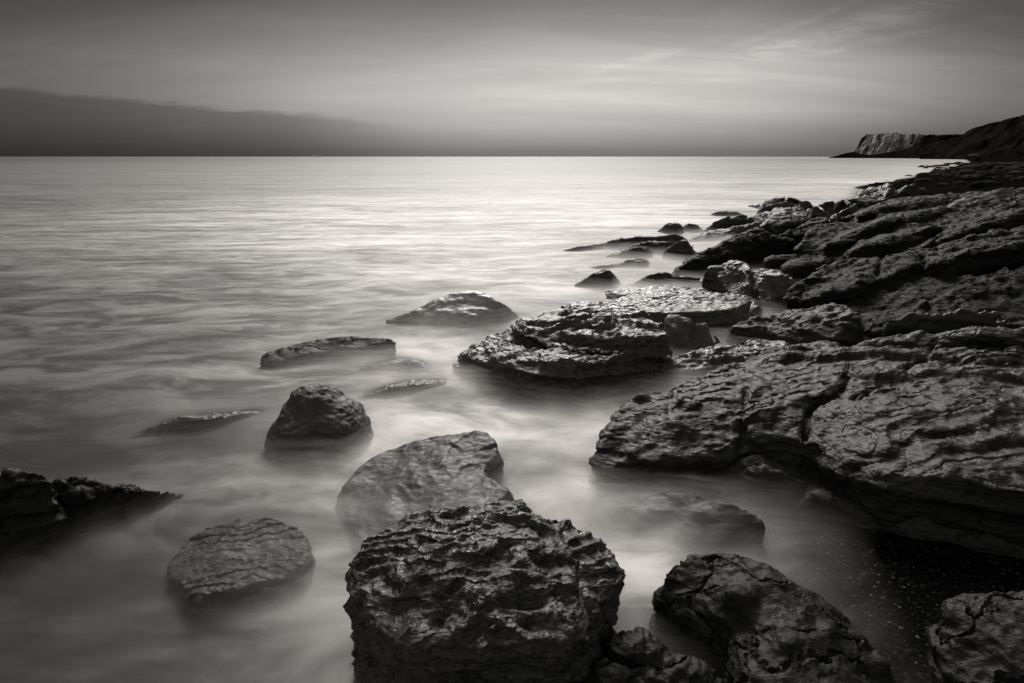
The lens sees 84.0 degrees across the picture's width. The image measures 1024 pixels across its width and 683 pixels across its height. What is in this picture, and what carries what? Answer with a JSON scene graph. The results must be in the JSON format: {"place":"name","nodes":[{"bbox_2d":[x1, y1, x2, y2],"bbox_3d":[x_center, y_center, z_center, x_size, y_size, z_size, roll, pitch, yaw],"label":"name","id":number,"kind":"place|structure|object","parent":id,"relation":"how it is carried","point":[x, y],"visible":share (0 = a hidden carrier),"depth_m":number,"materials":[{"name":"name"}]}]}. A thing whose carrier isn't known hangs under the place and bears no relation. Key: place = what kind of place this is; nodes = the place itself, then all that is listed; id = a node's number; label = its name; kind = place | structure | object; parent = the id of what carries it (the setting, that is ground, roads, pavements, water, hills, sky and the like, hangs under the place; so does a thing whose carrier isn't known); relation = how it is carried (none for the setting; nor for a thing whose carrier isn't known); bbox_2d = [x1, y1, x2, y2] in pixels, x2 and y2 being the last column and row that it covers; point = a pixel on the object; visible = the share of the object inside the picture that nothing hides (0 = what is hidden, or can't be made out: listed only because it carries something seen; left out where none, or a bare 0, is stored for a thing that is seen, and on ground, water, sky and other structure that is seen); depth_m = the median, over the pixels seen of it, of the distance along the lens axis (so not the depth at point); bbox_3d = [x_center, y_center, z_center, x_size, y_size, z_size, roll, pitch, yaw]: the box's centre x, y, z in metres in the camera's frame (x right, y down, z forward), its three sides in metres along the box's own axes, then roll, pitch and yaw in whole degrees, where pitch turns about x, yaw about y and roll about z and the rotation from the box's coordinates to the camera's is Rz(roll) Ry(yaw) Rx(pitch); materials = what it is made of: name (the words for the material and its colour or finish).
{"place":"outdoors","nodes":[
{"label":"outdoors","id":0,"kind":"place"},
{"bbox_2d":[0,157,969,682],"bbox_3d":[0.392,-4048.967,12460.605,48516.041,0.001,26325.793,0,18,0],"label":"sea water","id":1,"kind":"structure","parent":0,"point":[138,295],"depth_m":5.81,"materials":[{"name":"grey liquid"}]},
{"bbox_2d":[133,411,261,437],"bbox_3d":[-2.074,0.649,3.874,0.875,0.402,0.304,-8,20,-23],"label":"rock slab","id":2,"kind":"object","parent":1,"relation":"in","point":[189,423],"visible":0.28,"depth_m":3.71,"materials":[{"name":"stone"}]},
{"bbox_2d":[264,383,373,463],"bbox_3d":[-1.191,0.633,3.561,0.635,0.757,0.556,0,18,0],"label":"boulder","id":3,"kind":"object","parent":1,"relation":"in","point":[313,422],"visible":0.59,"depth_m":3.36,"materials":[{"name":"stone"}]},
{"bbox_2d":[260,336,396,368],"bbox_3d":[-1.584,0.246,5.098,1.216,0.542,0.340,-5,19,-14],"label":"rock slab","id":4,"kind":"object","parent":1,"relation":"in","point":[347,347],"visible":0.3,"depth_m":5.02,"materials":[{"name":"stone"}]},
{"bbox_2d":[359,358,433,397],"bbox_3d":[-0.986,0.301,4.940,0.631,0.398,0.443,0,18,0],"label":"rock slab","id":5,"kind":"object","parent":1,"relation":"in","point":[400,364],"visible":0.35,"depth_m":4.77,"materials":[{"name":"stone"}]},
{"bbox_2d":[362,379,445,398],"bbox_3d":[-0.833,0.474,4.442,0.795,0.383,0.320,-11,21,-31],"label":"rock slab","id":6,"kind":"object","parent":1,"relation":"in","point":[406,387],"visible":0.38,"depth_m":4.31,"materials":[{"name":"stone"}]},
{"bbox_2d":[386,290,517,326],"bbox_3d":[-0.636,-0.268,6.374,1.440,0.627,1.000,0,18,0],"label":"boulder","id":7,"kind":"object","parent":1,"relation":"in","point":[468,308],"visible":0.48,"depth_m":6.10,"materials":[{"name":"stone"}]},
{"bbox_2d":[501,441,566,490],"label":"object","id":8,"kind":"structure","parent":1,"relation":"in","point":[528,466],"depth_m":3.32,"materials":[{"name":"liquid"}]},
{"bbox_2d":[599,628,616,645],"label":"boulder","id":9,"kind":"object","parent":1,"relation":"on","point":[609,635],"visible":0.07,"depth_m":1.93,"materials":[{"name":"stone"}]},
{"bbox_2d":[591,258,649,285],"bbox_3d":[1.744,-1.139,9.311,1.074,0.443,0.470,-3,18,-10],"label":"rock slab","id":10,"kind":"object","parent":1,"relation":"in","point":[638,263],"visible":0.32,"depth_m":9.16,"materials":[{"name":"stone"}]},
{"bbox_2d":[564,233,693,250],"bbox_3d":[2.252,-1.821,11.179,2.671,0.612,0.565,-3,18,-9],"label":"rock slab","id":11,"kind":"object","parent":1,"relation":"in","point":[620,244],"visible":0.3,"depth_m":10.99,"materials":[{"name":"stone"}]},
{"bbox_2d":[607,247,652,257],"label":"rock slab","id":12,"kind":"object","parent":1,"relation":"in","point":[640,252],"visible":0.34,"depth_m":10.00,"materials":[{"name":"stone"}]},
{"bbox_2d":[621,241,673,253],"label":"rock slab","id":13,"kind":"object","parent":1,"relation":"in","point":[657,247],"visible":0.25,"depth_m":10.46,"materials":[{"name":"stone"}]},
{"bbox_2d":[575,492,764,555],"bbox_3d":[0.741,0.996,2.811,0.977,0.526,0.355,5,19,16],"label":"boulder","id":14,"kind":"object","parent":1,"relation":"in","point":[690,521],"visible":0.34,"depth_m":2.68,"materials":[{"name":"stone"}]},
{"bbox_2d":[657,222,683,233],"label":"boulder","id":15,"kind":"object","parent":1,"relation":"in","point":[672,228],"visible":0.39,"depth_m":13.12,"materials":[{"name":"stone"}]},
{"bbox_2d":[683,223,701,233],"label":"boulder","id":16,"kind":"object","parent":1,"relation":"in","point":[688,227],"visible":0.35,"depth_m":13.44,"materials":[{"name":"stone"}]},
{"bbox_2d":[711,210,743,215],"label":"rock slab","id":17,"kind":"object","parent":1,"relation":"in","point":[725,213],"visible":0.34,"depth_m":17.05,"materials":[{"name":"stone"}]},
{"bbox_2d":[752,205,799,221],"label":"rock slab","id":18,"kind":"object","parent":1,"relation":"in","point":[765,215],"visible":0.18,"depth_m":15.05,"materials":[{"name":"stone"}]},
{"bbox_2d":[0,0,1023,156],"label":"sky","id":19,"kind":"structure","parent":0,"point":[79,78],"materials":[{"name":"grey"}]},
{"bbox_2d":[139,156,1023,682],"bbox_3d":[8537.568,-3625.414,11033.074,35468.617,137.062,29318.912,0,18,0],"label":"ground","id":20,"kind":"structure","parent":0,"point":[793,550],"depth_m":2.40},
{"bbox_2d":[0,467,74,561],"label":"boulder","id":21,"kind":"object","parent":20,"relation":"on","point":[36,516],"visible":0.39,"depth_m":2.54,"materials":[{"name":"stone"}]},
{"bbox_2d":[51,476,182,538],"bbox_3d":[-2.101,0.967,2.780,1.124,0.643,0.432,-13,22,-35],"label":"boulder","id":22,"kind":"object","parent":20,"relation":"on","point":[88,504],"visible":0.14,"depth_m":2.74,"materials":[{"name":"stone"}]},
{"bbox_2d":[167,516,315,618],"bbox_3d":[-1.168,1.114,2.483,0.784,0.507,0.664,0,18,0],"label":"boulder","id":23,"kind":"object","parent":20,"relation":"on","point":[240,565],"visible":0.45,"depth_m":2.35,"materials":[{"name":"stone"}]},
{"bbox_2d":[335,430,513,554],"bbox_3d":[-0.447,0.951,2.955,1.177,0.639,1.237,0,18,0],"label":"boulder","id":24,"kind":"object","parent":20,"relation":"on","point":[391,488],"visible":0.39,"depth_m":2.89,"materials":[{"name":"stone"}]},
{"bbox_2d":[343,499,625,682],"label":"boulder","id":25,"kind":"object","parent":20,"relation":"on","point":[508,591],"visible":0.95,"depth_m":1.73,"materials":[{"name":"stone"}]},
{"bbox_2d":[452,306,672,445],"bbox_3d":[0.381,0.242,4.638,1.895,0.994,1.254,0,18,0],"label":"rock ledge","id":26,"kind":"object","parent":20,"relation":"on","point":[565,354],"visible":0.62,"depth_m":4.32,"materials":[{"name":"stone"}]},
{"bbox_2d":[575,269,621,288],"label":"boulder","id":27,"kind":"object","parent":20,"relation":"on","point":[604,278],"visible":0.49,"depth_m":7.74,"materials":[{"name":"stone"}]},
{"bbox_2d":[581,626,728,682],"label":"boulder","id":28,"kind":"object","parent":20,"relation":"on","point":[638,654],"visible":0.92,"depth_m":1.77,"materials":[{"name":"stone"}]},
{"bbox_2d":[566,285,762,338],"bbox_3d":[1.764,-0.259,6.359,1.919,0.752,2.003,10,20,28],"label":"rock ledge","id":29,"kind":"object","parent":20,"relation":"on","point":[720,314],"visible":0.45,"depth_m":5.78,"materials":[{"name":"stone"}]},
{"bbox_2d":[627,271,701,287],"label":"boulder","id":30,"kind":"object","parent":20,"relation":"on","point":[660,278],"visible":0.38,"depth_m":7.69,"materials":[{"name":"stone"}]},
{"bbox_2d":[662,240,696,260],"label":"boulder","id":31,"kind":"object","parent":20,"relation":"on","point":[682,250],"visible":0.42,"depth_m":9.76,"materials":[{"name":"stone"}]},
{"bbox_2d":[664,314,720,356],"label":"boulder","id":32,"kind":"object","parent":20,"relation":"on","point":[686,334],"visible":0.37,"depth_m":4.97,"materials":[{"name":"stone"}]},
{"bbox_2d":[651,339,788,388],"bbox_3d":[1.670,0.336,4.623,1.271,0.687,0.382,-3,18,-8],"label":"boulder","id":33,"kind":"object","parent":20,"relation":"on","point":[672,372],"visible":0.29,"depth_m":4.47,"materials":[{"name":"stone"}]},
{"bbox_2d":[689,220,763,241],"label":"rock slab","id":34,"kind":"object","parent":20,"relation":"on","point":[719,234],"visible":0.37,"depth_m":12.19,"materials":[{"name":"stone"}]},
{"bbox_2d":[703,215,754,231],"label":"boulder","id":35,"kind":"object","parent":20,"relation":"on","point":[725,222],"visible":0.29,"depth_m":13.02,"materials":[{"name":"stone"}]},
{"bbox_2d":[672,214,820,278],"bbox_3d":[3.847,-1.455,9.398,3.850,1.155,0.991,-15,23,-38],"label":"rock ledge","id":36,"kind":"object","parent":20,"relation":"on","point":[747,246],"visible":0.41,"depth_m":8.64,"materials":[{"name":"stone"}]},
{"bbox_2d":[760,206,808,225],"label":"boulder","id":37,"kind":"object","parent":36,"relation":"on","point":[792,213],"visible":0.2,"depth_m":10.12,"materials":[{"name":"stone"}]},
{"bbox_2d":[763,217,827,268],"bbox_3d":[4.580,-1.525,9.562,2.012,1.061,0.692,-12,21,-32],"label":"rock ledge","id":38,"kind":"object","parent":36,"relation":"on","point":[782,243],"visible":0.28,"depth_m":9.09,"materials":[{"name":"stone"}]},
{"bbox_2d":[701,260,794,314],"bbox_3d":[2.792,-0.473,6.792,0.484,0.893,1.102,-12,22,-33],"label":"boulder","id":39,"kind":"object","parent":20,"relation":"on","point":[766,289],"visible":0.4,"depth_m":6.65,"materials":[{"name":"stone"}]},
{"bbox_2d":[649,553,895,682],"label":"boulder","id":40,"kind":"object","parent":20,"relation":"on","point":[734,618],"visible":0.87,"depth_m":1.90,"materials":[{"name":"stone"}]},
{"bbox_2d":[748,196,802,208],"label":"boulder","id":41,"kind":"object","parent":20,"relation":"on","point":[766,202],"visible":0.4,"depth_m":17.48,"materials":[{"name":"stone"}]},
{"bbox_2d":[756,201,797,214],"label":"boulder","id":42,"kind":"object","parent":20,"relation":"on","point":[785,204],"visible":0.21,"depth_m":16.77,"materials":[{"name":"stone"}]},
{"bbox_2d":[763,254,793,269],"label":"boulder","id":43,"kind":"object","parent":20,"relation":"on","point":[777,262],"visible":0.53,"depth_m":8.31,"materials":[{"name":"stone"}]},
{"bbox_2d":[726,303,864,346],"bbox_3d":[2.525,0.087,5.140,1.060,0.841,0.629,0,18,0],"label":"rock slab","id":44,"kind":"object","parent":20,"relation":"on","point":[842,325],"visible":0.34,"depth_m":5.04,"materials":[{"name":"stone"}]},
{"bbox_2d":[792,232,801,246],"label":"boulder","id":45,"kind":"object","parent":20,"relation":"on","point":[797,235],"visible":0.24,"depth_m":9.28,"materials":[{"name":"stone"}]},
{"bbox_2d":[780,258,818,278],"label":"boulder","id":46,"kind":"object","parent":20,"relation":"on","point":[800,268],"visible":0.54,"depth_m":7.72,"materials":[{"name":"stone"}]},
{"bbox_2d":[583,340,1023,558],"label":"rock ledge","id":47,"kind":"object","parent":20,"relation":"on","point":[922,443],"visible":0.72,"depth_m":2.98,"materials":[{"name":"stone"}]},
{"bbox_2d":[795,200,812,210],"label":"boulder","id":48,"kind":"object","parent":20,"relation":"on","point":[806,205],"visible":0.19,"depth_m":15.80,"materials":[{"name":"stone"}]},
{"bbox_2d":[806,201,834,220],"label":"boulder","id":49,"kind":"object","parent":20,"relation":"on","point":[827,207],"visible":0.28,"depth_m":11.98,"materials":[{"name":"stone"}]},
{"bbox_2d":[828,203,858,222],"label":"boulder","id":50,"kind":"object","parent":20,"relation":"on","point":[851,209],"visible":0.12,"depth_m":9.47,"materials":[{"name":"stone"}]},
{"bbox_2d":[823,198,870,217],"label":"boulder","id":51,"kind":"object","parent":20,"relation":"on","point":[839,206],"visible":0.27,"depth_m":11.46,"materials":[{"name":"stone"}]},
{"bbox_2d":[845,183,897,205],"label":"boulder","id":52,"kind":"object","parent":20,"relation":"on","point":[874,195],"visible":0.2,"depth_m":12.37,"materials":[{"name":"stone"}]},
{"bbox_2d":[893,179,908,183],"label":"boulder","id":53,"kind":"object","parent":20,"relation":"on","point":[901,181],"visible":0.59,"depth_m":32.90,"materials":[{"name":"stone"}]},
{"bbox_2d":[783,225,1023,340],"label":"rock ledge","id":54,"kind":"object","parent":20,"relation":"on","point":[978,273],"visible":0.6,"depth_m":5.93,"materials":[{"name":"stone"}]},
{"bbox_2d":[882,308,1008,336],"bbox_3d":[3.360,0.036,4.479,0.887,0.629,0.177,4,18,12],"label":"rock slab","id":55,"kind":"object","parent":54,"relation":"on","point":[929,323],"visible":0.29,"depth_m":4.39,"materials":[{"name":"stone"}]},
{"bbox_2d":[791,187,1023,282],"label":"rock ledge","id":56,"kind":"object","parent":20,"relation":"on","point":[882,230],"visible":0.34,"depth_m":8.19,"materials":[{"name":"stone"}]},
{"bbox_2d":[915,207,1023,247],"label":"rock ledge","id":57,"kind":"object","parent":56,"relation":"on","point":[1010,218],"visible":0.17,"depth_m":7.52,"materials":[{"name":"stone"}]},
{"bbox_2d":[946,187,1017,212],"bbox_3d":[7.608,-1.760,9.509,1.186,1.527,3.216,12,22,34],"label":"rock ledge","id":58,"kind":"object","parent":56,"relation":"on","point":[1000,199],"visible":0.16,"depth_m":9.05,"materials":[{"name":"stone"}]},
{"bbox_2d":[896,184,925,197],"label":"boulder","id":59,"kind":"object","parent":20,"relation":"on","point":[912,190],"visible":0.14,"depth_m":12.79,"materials":[{"name":"stone"}]},
{"bbox_2d":[810,522,1023,675],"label":"pebbles","id":60,"kind":"object","parent":20,"relation":"on","point":[904,587],"visible":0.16,"depth_m":2.34,"materials":[{"name":"stone"}]},
{"bbox_2d":[914,178,932,181],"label":"boulder","id":61,"kind":"object","parent":20,"relation":"on","point":[920,179],"visible":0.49,"depth_m":33.02,"materials":[{"name":"stone"}]},
{"bbox_2d":[916,172,932,174],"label":"boulder","id":62,"kind":"object","parent":20,"relation":"on","point":[925,173],"visible":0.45,"depth_m":53.23,"materials":[{"name":"stone"}]},
{"bbox_2d":[917,165,948,167],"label":"boulder","id":63,"kind":"object","parent":20,"relation":"on","point":[930,165],"visible":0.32,"depth_m":95.25,"materials":[{"name":"stone"}]},
{"bbox_2d":[856,326,1023,349],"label":"rock slab","id":64,"kind":"object","parent":20,"relation":"on","point":[976,336],"visible":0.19,"depth_m":3.69,"materials":[{"name":"stone"}]},
{"bbox_2d":[932,169,949,170],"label":"boulder","id":65,"kind":"object","parent":20,"relation":"on","point":[941,170],"visible":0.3,"depth_m":57.51,"materials":[{"name":"stone"}]},
{"bbox_2d":[937,183,950,185],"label":"boulder","id":66,"kind":"object","parent":20,"relation":"on","point":[943,184],"visible":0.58,"depth_m":28.87,"materials":[{"name":"stone"}]},
{"bbox_2d":[951,167,966,170],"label":"boulder","id":67,"kind":"object","parent":20,"relation":"on","point":[958,168],"visible":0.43,"depth_m":56.01,"materials":[{"name":"stone"}]},
{"bbox_2d":[954,181,967,185],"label":"boulder","id":68,"kind":"object","parent":20,"relation":"on","point":[960,183],"visible":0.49,"depth_m":26.62,"materials":[{"name":"stone"}]},
{"bbox_2d":[955,169,976,174],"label":"boulder","id":69,"kind":"object","parent":20,"relation":"on","point":[964,171],"visible":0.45,"depth_m":41.38,"materials":[{"name":"stone"}]},
{"bbox_2d":[960,174,971,179],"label":"boulder","id":70,"kind":"object","parent":20,"relation":"on","point":[966,175],"visible":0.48,"depth_m":31.21,"materials":[{"name":"stone"}]},
{"bbox_2d":[966,165,982,168],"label":"boulder","id":71,"kind":"object","parent":20,"relation":"on","point":[972,166],"visible":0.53,"depth_m":60.40,"materials":[{"name":"stone"}]},
{"bbox_2d":[926,590,1023,682],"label":"boulder","id":72,"kind":"object","parent":20,"relation":"on","point":[976,638],"visible":0.99,"depth_m":1.87,"materials":[{"name":"stone"}]},
{"bbox_2d":[970,177,979,180],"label":"boulder","id":73,"kind":"object","parent":20,"relation":"on","point":[974,178],"visible":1,"depth_m":28.64,"materials":[{"name":"stone"}]},
{"bbox_2d":[970,174,985,178],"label":"boulder","id":74,"kind":"object","parent":20,"relation":"on","point":[981,176],"visible":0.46,"depth_m":30.79,"materials":[{"name":"stone"}]},
{"bbox_2d":[970,181,995,187],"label":"boulder","id":75,"kind":"object","parent":20,"relation":"on","point":[979,184],"visible":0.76,"depth_m":23.34,"materials":[{"name":"stone"}]},
{"bbox_2d":[985,163,1011,168],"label":"boulder","id":76,"kind":"object","parent":20,"relation":"on","point":[990,166],"visible":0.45,"depth_m":54.10,"materials":[{"name":"stone"}]},
{"bbox_2d":[993,165,1008,169],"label":"boulder","id":77,"kind":"object","parent":20,"relation":"on","point":[999,167],"visible":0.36,"depth_m":46.23,"materials":[{"name":"stone"}]},
{"bbox_2d":[1002,166,1021,170],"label":"boulder","id":78,"kind":"object","parent":20,"relation":"on","point":[1010,168],"visible":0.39,"depth_m":41.14,"materials":[{"name":"stone"}]},
{"bbox_2d":[1003,162,1023,165],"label":"boulder","id":79,"kind":"object","parent":20,"relation":"on","point":[1012,163],"visible":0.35,"depth_m":54.20,"materials":[{"name":"stone"}]},
{"bbox_2d":[1008,170,1023,173],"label":"boulder","id":80,"kind":"object","parent":20,"relation":"on","point":[1015,171],"visible":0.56,"depth_m":31.45,"materials":[{"name":"stone"}]},
{"bbox_2d":[1010,177,1023,180],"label":"boulder","id":81,"kind":"object","parent":20,"relation":"on","point":[1016,178],"visible":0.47,"depth_m":27.36,"materials":[{"name":"stone"}]},
{"bbox_2d":[829,137,958,158],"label":"headland slope","id":82,"kind":"structure","parent":0,"point":[916,152],"depth_m":546.07,"materials":[{"name":"black stone"}]},
{"bbox_2d":[855,132,962,154],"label":"headland","id":83,"kind":"structure","parent":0,"point":[870,144],"depth_m":636.63,"materials":[{"name":"grey stone"}]},
{"bbox_2d":[920,115,1023,158],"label":"hill","id":84,"kind":"structure","parent":0,"point":[1005,137],"depth_m":342.31,"materials":[{"name":"black stone"}]}
]}

